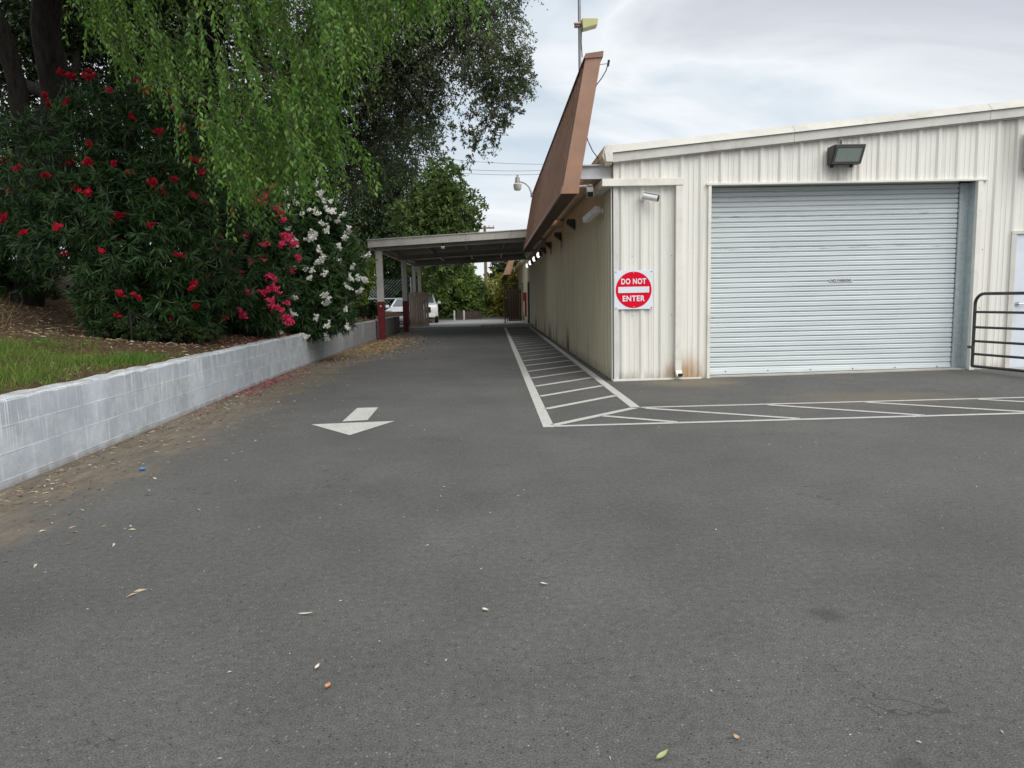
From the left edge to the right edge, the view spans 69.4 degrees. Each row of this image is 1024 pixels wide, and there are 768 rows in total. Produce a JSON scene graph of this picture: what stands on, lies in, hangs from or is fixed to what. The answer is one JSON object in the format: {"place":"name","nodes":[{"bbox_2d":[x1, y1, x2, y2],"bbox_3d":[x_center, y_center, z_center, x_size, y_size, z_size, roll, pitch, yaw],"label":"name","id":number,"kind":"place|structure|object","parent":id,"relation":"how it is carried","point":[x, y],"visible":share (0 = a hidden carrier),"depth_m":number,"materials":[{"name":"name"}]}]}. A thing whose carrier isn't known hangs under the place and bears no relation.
{"place":"outdoors","nodes":[
{"label":"outdoors","id":0,"kind":"place"},
{"bbox_2d":[0,270,402,394],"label":"bank","id":1,"kind":"structure","parent":0,"point":[65,319],"depth_m":11.33,"materials":[{"name":"soil"}]},
{"bbox_2d":[0,159,63,301],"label":"oleander","id":2,"kind":"object","parent":1,"relation":"on","point":[9,268],"visible":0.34,"depth_m":13.91,"materials":[{"name":"green plant"}]},
{"bbox_2d":[0,295,75,329],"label":"dry grass","id":3,"kind":"structure","parent":1,"relation":"on","point":[19,316],"depth_m":12.34,"materials":[{"name":"plant"}]},
{"bbox_2d":[0,0,181,299],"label":"shade tree","id":4,"kind":"object","parent":1,"relation":"on","point":[16,14],"visible":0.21,"depth_m":17.31,"materials":[{"name":"green plant"}]},
{"bbox_2d":[0,333,191,394],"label":"grass","id":5,"kind":"structure","parent":1,"relation":"on","point":[27,374],"depth_m":8.04,"materials":[{"name":"green plant"}]},
{"bbox_2d":[0,66,274,343],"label":"oleander","id":6,"kind":"object","parent":1,"relation":"on","point":[133,274],"visible":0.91,"depth_m":11.72,"materials":[{"name":"green plant"}]},
{"bbox_2d":[96,311,211,344],"bbox_3d":[-5.547,-0.811,11.432,1.652,0.662,0.848,-3,7,-18],"label":"ground weed","id":7,"kind":"object","parent":1,"relation":"on","point":[146,330],"visible":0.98,"depth_m":11.31,"materials":[{"name":"green plant"}]},
{"bbox_2d":[0,304,377,384],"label":"leaf litter","id":8,"kind":"object","parent":1,"relation":"on","point":[62,334],"visible":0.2,"depth_m":11.41,"materials":[{"name":"brown plant"}]},
{"bbox_2d":[30,0,362,303],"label":"backing tree","id":9,"kind":"object","parent":1,"relation":"on","point":[206,25],"visible":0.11,"depth_m":18.91,"materials":[{"name":"green plant"}]},
{"bbox_2d":[114,330,289,348],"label":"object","id":10,"kind":"object","parent":1,"relation":"on","point":[225,337],"visible":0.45,"depth_m":13.14,"materials":[{"name":"red plant"}]},
{"bbox_2d":[189,165,306,338],"bbox_3d":[-5.079,-2.508,14.060,2.391,3.486,2.862,-1,7,-1],"label":"oleander","id":11,"kind":"object","parent":1,"relation":"on","point":[257,320],"visible":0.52,"depth_m":13.71,"materials":[{"name":"green plant"}]},
{"bbox_2d":[0,0,502,306],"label":"weeping tree","id":12,"kind":"object","parent":1,"relation":"on","point":[291,147],"visible":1,"depth_m":9.43,"materials":[{"name":"green plant"}]},
{"bbox_2d":[272,175,370,344],"bbox_3d":[-4.594,-2.875,16.752,2.814,3.889,3.074,-3,7,-19],"label":"oleander","id":13,"kind":"object","parent":1,"relation":"on","point":[322,235],"visible":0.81,"depth_m":16.17,"materials":[{"name":"green plant"}]},
{"bbox_2d":[326,296,377,319],"bbox_3d":[-6.372,-3.002,26.266,3.840,2.088,2.022,-6,8,-36],"label":"hedge shrub","id":14,"kind":"object","parent":1,"relation":"on","point":[368,309],"visible":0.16,"depth_m":27.02,"materials":[{"name":"green plant"}]},
{"bbox_2d":[340,236,378,305],"bbox_3d":[-4.984,-3.048,22.366,2.063,2.954,1.285,3,8,32],"label":"lime shrub","id":15,"kind":"object","parent":1,"relation":"on","point":[363,299],"visible":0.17,"depth_m":22.13,"materials":[{"name":"green plant"}]},
{"bbox_2d":[223,0,547,208],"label":"spreading tree","id":16,"kind":"object","parent":1,"relation":"on","point":[399,73],"visible":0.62,"depth_m":18.76,"materials":[{"name":"green plant"}]},
{"bbox_2d":[400,319,527,327],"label":"apron","id":17,"kind":"object","parent":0,"point":[456,323],"depth_m":40.44,"materials":[{"name":"concrete"}]},
{"bbox_2d":[353,277,412,325],"bbox_3d":[-7.790,-4.178,37.978,5.450,2.500,0.070,-1,7,-1],"label":"chain link fence","id":18,"kind":"object","parent":17,"relation":"on","point":[394,292],"visible":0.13,"depth_m":37.97,"materials":[{"name":"metal"}]},
{"bbox_2d":[386,299,429,321],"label":"sedan","id":19,"kind":"object","parent":17,"relation":"on","point":[397,304],"visible":0.32,"depth_m":40.05,"materials":[{"name":"white paint"}]},
{"bbox_2d":[408,288,428,326],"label":"board gate","id":20,"kind":"structure","parent":17,"relation":"on","point":[422,302],"depth_m":36.40,"materials":[{"name":"brown wood"}]},
{"bbox_2d":[423,293,440,322],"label":"pickup","id":21,"kind":"object","parent":17,"relation":"on","point":[433,307],"visible":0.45,"depth_m":42.02,"materials":[{"name":"white paint"}]},
{"bbox_2d":[504,283,523,322],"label":"board gate","id":22,"kind":"structure","parent":17,"relation":"on","point":[515,314],"depth_m":39.18,"materials":[{"name":"brown wood"}]},
{"bbox_2d":[423,169,537,174],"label":"power line","id":23,"kind":"object","parent":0,"point":[498,174],"visible":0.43,"depth_m":68.20,"materials":[{"name":"grey metal"}]},
{"bbox_2d":[502,260,513,278],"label":"fascia","id":24,"kind":"structure","parent":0,"point":[507,270],"depth_m":43.53,"materials":[{"name":"brown wood"}]},
{"bbox_2d":[0,314,1023,767],"bbox_3d":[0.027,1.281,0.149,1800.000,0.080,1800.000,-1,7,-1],"label":"driveway","id":25,"kind":"structure","parent":0,"point":[838,558],"depth_m":3.57,"materials":[{"name":"grey asphalt"}]},
{"bbox_2d":[0,316,399,490],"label":"retaining wall","id":26,"kind":"structure","parent":25,"relation":"on","point":[45,428],"depth_m":7.52,"materials":[{"name":"grey concrete"}]},
{"bbox_2d":[0,332,445,677],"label":"wall foot litter","id":27,"kind":"object","parent":25,"relation":"on","point":[138,590],"depth_m":7.21,"materials":[{"name":"brown plant"}]},
{"bbox_2d":[191,365,325,415],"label":"fallen petals","id":28,"kind":"object","parent":25,"relation":"on","point":[265,382],"visible":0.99,"depth_m":12.09,"materials":[{"name":"plant"}]},
{"bbox_2d":[310,333,443,367],"bbox_3d":[-3.033,-1.190,22.267,3.142,0.067,15.296,-1,7,-1],"label":"straw drift","id":29,"kind":"object","parent":25,"relation":"on","point":[376,344],"visible":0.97,"depth_m":21.13,"materials":[{"name":"beige plant"}]},
{"bbox_2d":[322,101,449,307],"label":"dark cedar","id":30,"kind":"object","parent":25,"relation":"on","point":[401,188],"visible":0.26,"depth_m":44.64,"materials":[{"name":"green plant"}]},
{"bbox_2d":[347,191,426,310],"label":"roadside tree","id":31,"kind":"object","parent":25,"relation":"on","point":[391,286],"visible":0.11,"depth_m":44.50,"materials":[{"name":"green plant"}]},
{"bbox_2d":[371,268,431,308],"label":"roadside tree","id":32,"kind":"object","parent":25,"relation":"on","point":[425,282],"visible":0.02,"depth_m":48.86,"materials":[{"name":"green plant"}]},
{"bbox_2d":[385,156,488,298],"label":"round oak","id":33,"kind":"object","parent":25,"relation":"on","point":[443,209],"visible":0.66,"depth_m":41.36,"materials":[{"name":"green plant"}]},
{"bbox_2d":[367,229,545,339],"bbox_3d":[-1.998,-4.112,31.404,6.010,3.647,12.980,-1,7,-1],"label":"carport","id":34,"kind":"object","parent":25,"relation":"on","point":[418,252],"visible":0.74,"depth_m":29.66,"materials":[{"name":"metal"}]},
{"bbox_2d":[422,263,498,318],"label":"round tree","id":35,"kind":"object","parent":25,"relation":"on","point":[468,288],"visible":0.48,"depth_m":51.42,"materials":[{"name":"green plant"}]},
{"bbox_2d":[456,311,481,318],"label":"timber fence","id":36,"kind":"object","parent":25,"relation":"on","point":[469,314],"visible":0.94,"depth_m":48.23,"materials":[{"name":"brown wood"}]},
{"bbox_2d":[481,225,503,315],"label":"utility pole","id":37,"kind":"object","parent":25,"relation":"on","point":[484,228],"visible":0.35,"depth_m":57.10,"materials":[{"name":"brown wood"}]},
{"bbox_2d":[473,267,517,316],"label":"yellow bush","id":38,"kind":"object","parent":25,"relation":"on","point":[496,304],"visible":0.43,"depth_m":53.01,"materials":[{"name":"green plant"}]},
{"bbox_2d":[483,260,519,283],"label":"distant tree","id":39,"kind":"object","parent":25,"relation":"on","point":[499,267],"visible":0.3,"depth_m":62.88,"materials":[{"name":"green plant"}]},
{"bbox_2d":[481,323,532,327],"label":"kerb","id":40,"kind":"structure","parent":25,"relation":"on","point":[508,325],"depth_m":33.88,"materials":[{"name":"concrete"}]},
{"bbox_2d":[14,340,1019,758],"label":"pale flakes","id":41,"kind":"object","parent":25,"relation":"on","point":[490,512],"visible":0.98,"depth_m":4.28,"materials":[{"name":"beige plant"}]},
{"bbox_2d":[657,749,667,758],"bbox_3d":[0.434,1.070,2.135,0.058,0.008,0.018,-8,9,-44],"label":"fallen leaf","id":42,"kind":"object","parent":25,"relation":"on","point":[661,754],"visible":1,"depth_m":2.14,"materials":[{"name":"yellow plant"}]},
{"bbox_2d":[514,100,1023,380],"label":"metal building","id":43,"kind":"structure","parent":25,"relation":"on","point":[782,250],"depth_m":11.66,"materials":[{"name":"beige metal"}]},
{"bbox_2d":[523,292,526,316],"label":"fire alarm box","id":44,"kind":"object","parent":43,"relation":"attached to","point":[524,296],"visible":0.99,"depth_m":40.08,"materials":[{"name":"red metal"}]},
{"bbox_2d":[527,282,529,322],"bbox_3d":[0.876,-4.118,37.537,0.090,2.120,1.110,-1,7,-1],"label":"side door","id":45,"kind":"structure","parent":43,"relation":"in","point":[527,282],"depth_m":37.82,"materials":[{"name":"metal"}]},
{"bbox_2d":[536,251,541,260],"bbox_3d":[0.995,-4.717,27.274,0.189,0.360,0.240,-1,7,-1],"label":"wall lamp","id":46,"kind":"object","parent":43,"relation":"attached to","point":[538,254],"visible":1,"depth_m":27.21,"materials":[{"name":"brown metal"}]},
{"bbox_2d":[540,247,545,257],"bbox_3d":[1.055,-4.487,25.289,0.176,0.360,0.240,-1,7,-1],"label":"wall lamp","id":47,"kind":"object","parent":43,"relation":"attached to","point":[543,249],"visible":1,"depth_m":25.16,"materials":[{"name":"brown metal"}]},
{"bbox_2d":[545,242,550,252],"bbox_3d":[1.119,-4.211,22.905,0.176,0.360,0.240,-1,7,-1],"label":"wall lamp","id":48,"kind":"object","parent":43,"relation":"attached to","point":[548,244],"visible":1,"depth_m":22.78,"materials":[{"name":"brown metal"}]},
{"bbox_2d":[554,232,560,246],"bbox_3d":[1.208,-3.826,19.579,0.176,0.360,0.240,-1,7,-1],"label":"wall lamp","id":49,"kind":"object","parent":43,"relation":"attached to","point":[557,235],"visible":1,"depth_m":19.45,"materials":[{"name":"brown metal"}]},
{"bbox_2d":[522,51,611,251],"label":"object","id":50,"kind":"structure","parent":43,"relation":"attached to","point":[564,171],"depth_m":11.86,"materials":[{"name":"brown wood"}]},
{"bbox_2d":[513,175,531,196],"bbox_3d":[0.361,-6.696,25.014,0.641,0.754,0.290,-1,7,-1],"label":"gooseneck lamp","id":51,"kind":"object","parent":50,"relation":"attached to","point":[517,184],"visible":1,"depth_m":24.94,"materials":[{"name":"white metal"}]},
{"bbox_2d":[574,0,597,70],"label":"antenna mast","id":52,"kind":"object","parent":50,"relation":"attached to","point":[585,24],"visible":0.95,"depth_m":12.57,"materials":[{"name":"grey metal"}]},
{"bbox_2d":[587,60,609,158],"bbox_3d":[1.305,-4.248,11.653,0.538,1.628,0.288,4,9,39],"label":"service cable","id":53,"kind":"object","parent":50,"relation":"attached to","point":[608,63],"visible":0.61,"depth_m":11.56,"materials":[{"name":"grey paint"}]},
{"bbox_2d":[566,219,574,235],"bbox_3d":[1.294,-3.452,16.352,0.176,0.360,0.240,-1,7,-1],"label":"wall lamp","id":54,"kind":"object","parent":43,"relation":"attached to","point":[570,223],"visible":1,"depth_m":16.23,"materials":[{"name":"brown metal"}]},
{"bbox_2d":[586,184,593,196],"bbox_3d":[1.237,-3.061,11.718,0.110,0.222,0.290,-1,7,5],"label":"security camera","id":55,"kind":"object","parent":43,"relation":"attached to","point":[589,190],"visible":1,"depth_m":11.62,"materials":[{"name":"white plastic"}]},
{"bbox_2d":[582,206,603,222],"bbox_3d":[1.358,-2.821,12.315,0.166,0.232,0.504,-4,7,-22],"label":"security camera","id":56,"kind":"object","parent":43,"relation":"attached to","point":[592,213],"visible":1,"depth_m":12.23,"materials":[{"name":"white metal"}]},
{"bbox_2d":[614,270,652,309],"bbox_3d":[1.878,-1.454,11.409,0.596,0.594,0.016,-1,7,-1],"label":"do not enter sign","id":57,"kind":"object","parent":43,"relation":"attached to","point":[633,289],"visible":1,"depth_m":11.40,"materials":[{"name":"red metal"}]},
{"bbox_2d":[640,191,659,201],"bbox_3d":[2.075,-2.821,11.161,0.329,0.167,0.163,2,7,26],"label":"security camera","id":58,"kind":"object","parent":43,"relation":"attached to","point":[649,196],"visible":1,"depth_m":11.09,"materials":[{"name":"white metal"}]},
{"bbox_2d":[710,182,958,374],"bbox_3d":[5.039,-1.735,11.776,4.080,3.103,0.050,-1,7,-1],"label":"roller door","id":59,"kind":"structure","parent":43,"relation":"in","point":[847,276],"depth_m":11.78,"materials":[{"name":"metal"}]},
{"bbox_2d":[827,140,865,167],"bbox_3d":[5.037,-3.492,11.135,0.470,0.410,0.280,-1,7,-1],"label":"flood light","id":60,"kind":"object","parent":43,"relation":"attached to","point":[850,155],"visible":1,"depth_m":11.08,"materials":[{"name":"grey metal"}]},
{"bbox_2d":[967,291,1023,372],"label":"tube gate","id":61,"kind":"structure","parent":43,"relation":"attached to","point":[974,327],"depth_m":11.14,"materials":[{"name":"metal"}]},
{"bbox_2d":[1003,231,1023,367],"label":"personnel door","id":62,"kind":"structure","parent":43,"relation":"in","point":[1016,263],"depth_m":11.62,"materials":[{"name":"metal"}]},
{"bbox_2d":[0,0,1023,287],"label":"sky","id":63,"kind":"structure","parent":0,"point":[677,68],"materials":[{"name":"white"}]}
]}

